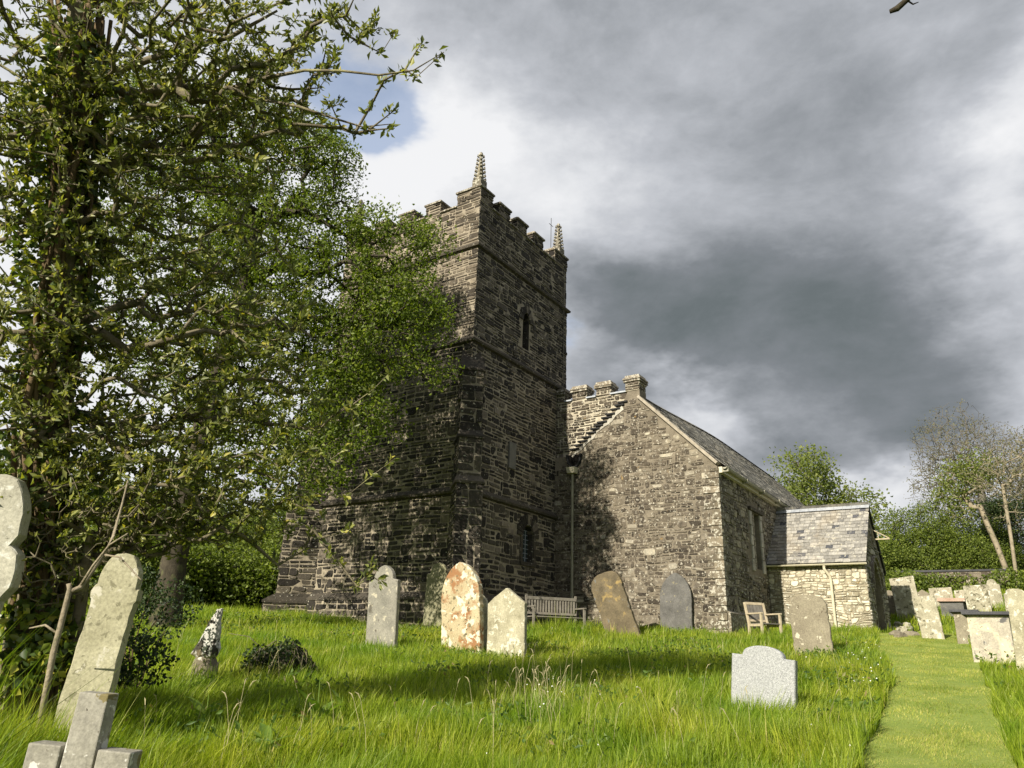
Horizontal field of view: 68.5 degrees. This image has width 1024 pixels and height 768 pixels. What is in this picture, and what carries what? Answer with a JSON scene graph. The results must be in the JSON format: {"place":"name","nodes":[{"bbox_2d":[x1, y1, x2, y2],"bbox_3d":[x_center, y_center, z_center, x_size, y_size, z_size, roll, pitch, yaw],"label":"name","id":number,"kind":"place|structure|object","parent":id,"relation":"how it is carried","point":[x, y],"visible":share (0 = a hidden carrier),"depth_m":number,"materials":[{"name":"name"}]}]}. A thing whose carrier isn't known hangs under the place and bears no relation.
{"place":"outdoors","nodes":[
{"label":"outdoors","id":0,"kind":"place"},
{"bbox_2d":[0,0,1023,558],"label":"sky","id":1,"kind":"structure","parent":0,"point":[798,221],"materials":[{"name":"grey"}]},
{"bbox_2d":[0,584,1023,767],"bbox_3d":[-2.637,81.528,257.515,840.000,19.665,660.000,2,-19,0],"label":"ground","id":2,"kind":"structure","parent":0,"point":[829,662],"depth_m":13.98,"materials":[{"name":"green plant"}]},
{"bbox_2d":[0,474,30,613],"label":"gravestone","id":3,"kind":"object","parent":2,"relation":"on","point":[15,507],"visible":1,"depth_m":6.17,"materials":[{"name":"stone"}]},
{"bbox_2d":[0,592,82,724],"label":"bramble bush","id":4,"kind":"object","parent":2,"relation":"on","point":[30,653],"visible":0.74,"depth_m":6.22,"materials":[{"name":"green plant"}]},
{"bbox_2d":[0,445,82,494],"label":"woodland tree","id":5,"kind":"object","parent":2,"relation":"on","point":[3,470],"visible":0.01,"depth_m":27.46,"materials":[{"name":"green plant"}]},
{"bbox_2d":[22,691,142,767],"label":"stone cross","id":6,"kind":"object","parent":2,"relation":"on","point":[85,745],"visible":1,"depth_m":3.18,"materials":[{"name":"grey stone"}]},
{"bbox_2d":[29,480,142,735],"bbox_3d":[-3.288,1.782,5.794,0.755,2.162,0.220,0,-19,6],"label":"cut sapling","id":7,"kind":"object","parent":2,"relation":"on","point":[57,632],"visible":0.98,"depth_m":5.72,"materials":[{"name":"brown plant"}]},
{"bbox_2d":[53,553,142,734],"bbox_3d":[-3.371,2.333,6.063,0.389,1.914,0.110,7,-23,-3],"label":"gravestone","id":8,"kind":"object","parent":2,"relation":"on","point":[116,593],"visible":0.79,"depth_m":6.14,"materials":[{"name":"stone"}]},
{"bbox_2d":[66,521,153,600],"bbox_3d":[-13.315,5.715,22.945,5.097,3.794,4.772,-5,-20,19],"label":"woodland bush","id":9,"kind":"object","parent":2,"relation":"on","point":[100,567],"visible":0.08,"depth_m":22.13,"materials":[{"name":"green plant"}]},
{"bbox_2d":[11,487,219,698],"bbox_3d":[-3.622,1.906,6.510,1.842,2.144,1.164,2,-19,0],"label":"twiggy bush","id":10,"kind":"object","parent":2,"relation":"on","point":[80,600],"visible":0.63,"depth_m":6.60,"materials":[{"name":"green plant"}]},
{"bbox_2d":[73,451,169,542],"bbox_3d":[-15.926,6.301,30.645,5.734,7.215,5.633,7,-20,-14],"label":"woodland tree","id":11,"kind":"object","parent":2,"relation":"on","point":[105,497],"visible":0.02,"depth_m":30.01,"materials":[{"name":"green plant"}]},
{"bbox_2d":[72,519,208,602],"bbox_3d":[-12.519,6.210,24.232,5.097,3.794,4.772,-5,-20,19],"label":"woodland bush","id":12,"kind":"object","parent":2,"relation":"on","point":[156,562],"visible":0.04,"depth_m":24.08,"materials":[{"name":"green plant"}]},
{"bbox_2d":[89,563,207,692],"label":"dark undergrowth","id":13,"kind":"object","parent":2,"relation":"on","point":[126,672],"visible":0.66,"depth_m":8.04,"materials":[{"name":"green plant"}]},
{"bbox_2d":[136,487,217,551],"bbox_3d":[-15.008,7.189,32.929,5.416,6.938,5.513,14,-23,-31],"label":"woodland tree","id":14,"kind":"object","parent":2,"relation":"on","point":[195,519],"depth_m":32.88,"materials":[{"name":"green plant"}]},
{"bbox_2d":[142,530,239,605],"bbox_3d":[-11.566,6.767,25.866,4.773,3.794,5.097,3,-19,-2],"label":"woodland bush","id":15,"kind":"object","parent":2,"relation":"on","point":[197,560],"visible":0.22,"depth_m":25.20,"materials":[{"name":"green plant"}]},
{"bbox_2d":[177,695,228,723],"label":"dock plant","id":16,"kind":"object","parent":2,"relation":"on","point":[199,705],"visible":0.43,"depth_m":6.90,"materials":[{"name":"green plant"}]},
{"bbox_2d":[186,608,222,681],"bbox_3d":[-3.960,3.499,9.709,0.466,1.165,0.316,-2,-20,12],"label":"broken monument","id":17,"kind":"object","parent":2,"relation":"on","point":[209,642],"visible":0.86,"depth_m":9.64,"materials":[{"name":"white stone"}]},
{"bbox_2d":[0,0,447,720],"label":"ivy clad tree","id":18,"kind":"object","parent":2,"relation":"on","point":[84,84],"visible":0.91,"depth_m":6.86,"materials":[{"name":"green plant"}]},
{"bbox_2d":[188,531,275,608],"bbox_3d":[-10.247,7.186,26.935,5.097,3.794,4.772,17,-25,-37],"label":"woodland bush","id":19,"kind":"object","parent":2,"relation":"on","point":[234,582],"visible":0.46,"depth_m":25.92,"materials":[{"name":"green plant"}]},
{"bbox_2d":[194,499,279,555],"bbox_3d":[-12.213,7.580,32.928,4.998,6.290,4.911,-12,-24,34],"label":"woodland tree","id":20,"kind":"object","parent":2,"relation":"on","point":[222,533],"visible":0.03,"depth_m":32.82,"materials":[{"name":"green plant"}]},
{"bbox_2d":[209,532,282,608],"bbox_3d":[-9.029,7.429,27.549,4.773,3.794,5.097,-11,-23,32],"label":"woodland bush","id":21,"kind":"object","parent":2,"relation":"on","point":[268,575],"visible":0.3,"depth_m":26.36,"materials":[{"name":"green plant"}]},
{"bbox_2d":[226,480,296,560],"bbox_3d":[-9.746,7.029,31.207,5.055,6.475,5.145,11,-21,-25],"label":"woodland tree","id":22,"kind":"object","parent":2,"relation":"on","point":[251,528],"visible":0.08,"depth_m":30.56,"materials":[{"name":"green plant"}]},
{"bbox_2d":[250,722,295,757],"bbox_3d":[-1.915,2.861,5.977,0.370,0.321,0.389,11,-21,-25],"label":"dock plant","id":23,"kind":"object","parent":2,"relation":"on","point":[266,728],"visible":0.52,"depth_m":5.97,"materials":[{"name":"green plant"}]},
{"bbox_2d":[82,54,464,629],"bbox_3d":[-6.424,-1.436,18.547,10.639,14.635,5.274,2,-19,0],"label":"oak tree","id":24,"kind":"object","parent":2,"relation":"on","point":[294,205],"visible":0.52,"depth_m":18.23,"materials":[{"name":"green plant"}]},
{"bbox_2d":[229,633,318,679],"bbox_3d":[-3.275,3.887,10.498,1.153,0.732,1.106,17,-24,-36],"label":"ivy mound","id":25,"kind":"object","parent":2,"relation":"on","point":[289,651],"visible":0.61,"depth_m":10.31,"materials":[{"name":"green plant"}]},
{"bbox_2d":[264,682,343,724],"bbox_3d":[-1.941,3.130,7.306,0.633,0.500,0.668,-9,-22,28],"label":"dock plant","id":26,"kind":"object","parent":2,"relation":"on","point":[312,702],"visible":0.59,"depth_m":7.25,"materials":[{"name":"green plant"}]},
{"bbox_2d":[331,689,351,722],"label":"dock plant","id":27,"kind":"object","parent":2,"relation":"on","point":[337,695],"visible":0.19,"depth_m":7.73,"materials":[{"name":"green plant"}]},
{"bbox_2d":[365,565,400,649],"bbox_3d":[-2.495,4.491,14.525,0.766,1.935,0.100,-13,-24,31],"label":"gravestone","id":28,"kind":"object","parent":2,"relation":"on","point":[383,615],"visible":0.67,"depth_m":14.51,"materials":[{"name":"grey stone"}]},
{"bbox_2d":[423,563,447,628],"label":"gravestone","id":29,"kind":"object","parent":2,"relation":"on","point":[436,576],"visible":0.41,"depth_m":19.59,"materials":[{"name":"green stone"}]},
{"bbox_2d":[441,562,483,652],"bbox_3d":[-0.970,4.585,14.717,0.952,2.160,0.150,-15,-25,30],"label":"gravestone","id":30,"kind":"object","parent":2,"relation":"on","point":[462,607],"visible":0.56,"depth_m":14.70,"materials":[{"name":"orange stone"}]},
{"bbox_2d":[483,595,487,648],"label":"gravestone","id":31,"kind":"object","parent":2,"relation":"on","point":[485,602],"visible":0.09,"depth_m":15.53,"materials":[{"name":"stone"}]},
{"bbox_2d":[143,619,851,767],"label":"seed stalks","id":32,"kind":"object","parent":2,"relation":"on","point":[543,672],"visible":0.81,"depth_m":7.63,"materials":[{"name":"plant"}]},
{"bbox_2d":[487,588,526,658],"bbox_3d":[-0.098,4.722,14.197,0.868,1.682,0.100,-12,-23,31],"label":"gravestone","id":33,"kind":"object","parent":2,"relation":"on","point":[507,620],"visible":0.57,"depth_m":14.21,"materials":[{"name":"stone"}]},
{"bbox_2d":[525,594,586,624],"bbox_3d":[1.161,6.215,20.127,1.531,1.123,0.666,9,-20,-19],"label":"park bench","id":34,"kind":"object","parent":2,"relation":"on","point":[538,598],"visible":0.75,"depth_m":20.37,"materials":[{"name":"grey wood"}]},
{"bbox_2d":[261,152,890,634],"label":"church","id":35,"kind":"structure","parent":2,"relation":"on","point":[517,470],"depth_m":22.81,"materials":[{"name":"stone"}]},
{"bbox_2d":[591,571,640,635],"bbox_3d":[2.721,5.963,19.701,0.910,2.081,0.130,-30,-28,23],"label":"gravestone","id":36,"kind":"object","parent":2,"relation":"on","point":[611,597],"visible":0.7,"depth_m":19.73,"materials":[{"name":"beige stone"}]},
{"bbox_2d":[660,573,692,630],"bbox_3d":[4.581,6.294,21.002,0.949,1.996,0.070,-10,-22,32],"label":"gravestone","id":37,"kind":"object","parent":2,"relation":"on","point":[676,609],"visible":0.64,"depth_m":21.02,"materials":[{"name":"stone"}]},
{"bbox_2d":[743,602,782,633],"bbox_3d":[6.428,6.110,19.245,0.630,1.037,0.734,8,-20,-17],"label":"garden armchair","id":38,"kind":"object","parent":2,"relation":"on","point":[755,611],"visible":0.88,"depth_m":19.45,"materials":[{"name":"brown wood"}]},
{"bbox_2d":[731,646,797,713],"bbox_3d":[3.021,3.747,9.027,0.781,1.142,0.100,-8,-23,38],"label":"granite gravestone","id":39,"kind":"object","parent":2,"relation":"on","point":[757,669],"visible":0.58,"depth_m":9.05,"materials":[{"name":"grey stone"}]},
{"bbox_2d":[789,595,833,654],"bbox_3d":[6.035,5.053,15.150,0.764,1.561,0.090,-13,-24,31],"label":"gravestone","id":40,"kind":"object","parent":2,"relation":"on","point":[810,622],"visible":0.53,"depth_m":15.19,"materials":[{"name":"brown stone"}]},
{"bbox_2d":[762,440,892,536],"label":"light tree","id":41,"kind":"object","parent":2,"relation":"on","point":[797,488],"visible":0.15,"depth_m":41.88,"materials":[{"name":"green plant"}]},
{"bbox_2d":[887,590,896,614],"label":"gravestone","id":42,"kind":"object","parent":2,"relation":"on","point":[891,603],"visible":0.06,"depth_m":28.12,"materials":[{"name":"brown stone"}]},
{"bbox_2d":[889,630,900,634],"bbox_3d":[10.324,6.722,20.199,0.281,0.218,0.285,15,-23,-32],"label":"loose stone","id":43,"kind":"object","parent":2,"relation":"on","point":[893,632],"visible":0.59,"depth_m":20.18,"materials":[{"name":"grey stone"}]},
{"bbox_2d":[884,570,916,590],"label":"bush","id":44,"kind":"object","parent":2,"relation":"on","point":[886,576],"visible":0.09,"depth_m":33.03,"materials":[{"name":"green plant"}]},
{"bbox_2d":[893,632,907,637],"bbox_3d":[9.890,6.409,19.129,0.439,0.204,0.156,8,-20,-18],"label":"loose stone","id":45,"kind":"object","parent":2,"relation":"on","point":[899,634],"visible":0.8,"depth_m":19.07,"materials":[{"name":"grey stone"}]},
{"bbox_2d":[875,503,927,589],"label":"hedge tree","id":46,"kind":"object","parent":2,"relation":"on","point":[893,559],"visible":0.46,"depth_m":36.12,"materials":[{"name":"green plant"}]},
{"bbox_2d":[896,626,906,632],"bbox_3d":[10.723,6.769,20.688,0.245,0.224,0.252,-1,-19,7],"label":"loose stone","id":47,"kind":"object","parent":2,"relation":"on","point":[902,629],"visible":0.74,"depth_m":20.61,"materials":[{"name":"grey stone"}]},
{"bbox_2d":[889,576,917,618],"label":"gravestone","id":48,"kind":"object","parent":2,"relation":"on","point":[904,591],"visible":0.6,"depth_m":27.45,"materials":[{"name":"grey stone"}]},
{"bbox_2d":[889,0,917,13],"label":"bare tree","id":49,"kind":"object","parent":2,"relation":"on","point":[899,6],"visible":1,"depth_m":8.03,"materials":[{"name":"brown wood"}]},
{"bbox_2d":[903,631,919,635],"bbox_3d":[10.344,6.506,19.499,0.164,0.206,0.427,18,-25,-38],"label":"loose stone","id":50,"kind":"object","parent":2,"relation":"on","point":[911,633],"visible":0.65,"depth_m":19.45,"materials":[{"name":"grey stone"}]},
{"bbox_2d":[885,568,941,591],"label":"bush","id":51,"kind":"object","parent":2,"relation":"on","point":[904,574],"visible":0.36,"depth_m":32.26,"materials":[{"name":"green plant"}]},
{"bbox_2d":[918,590,928,595],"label":"gravestone","id":52,"kind":"object","parent":2,"relation":"on","point":[922,593],"visible":0.23,"depth_m":29.40,"materials":[{"name":"brown stone"}]},
{"bbox_2d":[913,595,944,638],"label":"gravestone","id":53,"kind":"object","parent":2,"relation":"on","point":[928,616],"visible":0.67,"depth_m":18.75,"materials":[{"name":"grey stone"}]},
{"bbox_2d":[895,499,964,569],"bbox_3d":[20.069,8.277,36.126,3.864,5.665,4.156,7,-20,-14],"label":"hedge tree","id":54,"kind":"object","parent":2,"relation":"on","point":[933,546],"visible":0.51,"depth_m":35.44,"materials":[{"name":"green plant"}]},
{"bbox_2d":[914,572,962,590],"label":"bush","id":55,"kind":"object","parent":2,"relation":"on","point":[939,580],"visible":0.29,"depth_m":32.13,"materials":[{"name":"green plant"}]},
{"bbox_2d":[928,587,952,607],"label":"gravestone","id":56,"kind":"object","parent":2,"relation":"on","point":[946,592],"visible":0.36,"depth_m":28.41,"materials":[{"name":"grey stone"}]},
{"bbox_2d":[937,598,966,615],"bbox_3d":[16.142,8.341,27.418,0.882,0.922,1.759,-11,-23,32],"label":"chest tomb","id":57,"kind":"object","parent":2,"relation":"on","point":[946,604],"visible":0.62,"depth_m":26.89,"materials":[{"name":"stone"}]},
{"bbox_2d":[895,569,1009,589],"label":"churchyard wall","id":58,"kind":"structure","parent":2,"relation":"on","point":[974,573],"depth_m":32.29,"materials":[{"name":"stone"}]},
{"bbox_2d":[938,572,975,591],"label":"bush","id":59,"kind":"object","parent":2,"relation":"on","point":[960,579],"visible":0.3,"depth_m":32.01,"materials":[{"name":"green plant"}]},
{"bbox_2d":[954,590,966,605],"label":"gravestone","id":60,"kind":"object","parent":2,"relation":"on","point":[958,593],"visible":0.21,"depth_m":28.23,"materials":[{"name":"grey stone"}]},
{"bbox_2d":[949,609,978,643],"bbox_3d":[11.103,6.082,18.241,0.604,1.076,1.859,-11,-23,32],"label":"chest tomb","id":61,"kind":"object","parent":2,"relation":"on","point":[961,627],"visible":0.39,"depth_m":17.68,"materials":[{"name":"brown stone"}]},
{"bbox_2d":[905,399,1023,541],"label":"budding tree","id":62,"kind":"object","parent":2,"relation":"on","point":[950,456],"visible":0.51,"depth_m":43.85,"materials":[{"name":"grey plant"}]},
{"bbox_2d":[922,443,1011,574],"bbox_3d":[21.459,6.348,34.969,2.646,7.112,3.638,19,-25,-40],"label":"leaning tree","id":63,"kind":"object","parent":2,"relation":"on","point":[964,474],"visible":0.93,"depth_m":35.26,"materials":[{"name":"green plant"}]},
{"bbox_2d":[935,506,1010,569],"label":"hedge tree","id":64,"kind":"object","parent":2,"relation":"on","point":[973,554],"visible":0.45,"depth_m":34.63,"materials":[{"name":"green plant"}]},
{"bbox_2d":[963,585,991,610],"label":"gravestone","id":65,"kind":"object","parent":2,"relation":"on","point":[977,597],"visible":0.59,"depth_m":26.33,"materials":[{"name":"grey stone"}]},
{"bbox_2d":[961,611,1014,663],"bbox_3d":[9.256,5.047,14.429,0.825,1.215,1.859,-11,-23,32],"label":"chest tomb","id":66,"kind":"object","parent":2,"relation":"on","point":[990,631],"visible":0.51,"depth_m":13.83,"materials":[{"name":"stone"}]},
{"bbox_2d":[972,574,1012,588],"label":"bush","id":67,"kind":"object","parent":2,"relation":"on","point":[983,575],"visible":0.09,"depth_m":31.83,"materials":[{"name":"green plant"}]},
{"bbox_2d":[986,579,1003,607],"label":"gravestone","id":68,"kind":"object","parent":2,"relation":"on","point":[994,591],"visible":0.5,"depth_m":27.64,"materials":[{"name":"grey stone"}]},
{"bbox_2d":[967,491,1023,581],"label":"evergreen tree","id":69,"kind":"object","parent":2,"relation":"on","point":[989,508],"visible":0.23,"depth_m":38.43,"materials":[{"name":"green plant"}]},
{"bbox_2d":[968,428,1023,585],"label":"pale stemmed tree","id":70,"kind":"object","parent":2,"relation":"on","point":[1004,495],"visible":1,"depth_m":32.89,"materials":[{"name":"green plant"}]},
{"bbox_2d":[970,440,1023,540],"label":"budding tree","id":71,"kind":"object","parent":2,"relation":"on","point":[1011,482],"visible":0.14,"depth_m":44.85,"materials":[{"name":"green plant"}]},
{"bbox_2d":[974,513,1023,575],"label":"hedge tree","id":72,"kind":"object","parent":2,"relation":"on","point":[1018,555],"visible":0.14,"depth_m":37.39,"materials":[{"name":"green plant"}]},
{"bbox_2d":[983,566,1023,592],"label":"bush","id":73,"kind":"object","parent":2,"relation":"on","point":[1019,583],"visible":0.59,"depth_m":30.59,"materials":[{"name":"green plant"}]},
{"bbox_2d":[1004,589,1009,610],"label":"gravestone","id":74,"kind":"object","parent":2,"relation":"on","point":[1006,601],"visible":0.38,"depth_m":25.86,"materials":[{"name":"grey stone"}]},
{"bbox_2d":[1007,589,1023,672],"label":"gravestone","id":75,"kind":"object","parent":2,"relation":"on","point":[1015,598],"visible":0.77,"depth_m":11.89,"materials":[{"name":"stone"}]},
{"bbox_2d":[863,631,1016,767],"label":"path","id":76,"kind":"structure","parent":0,"point":[891,722],"depth_m":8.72,"materials":[{"name":"green plant"}]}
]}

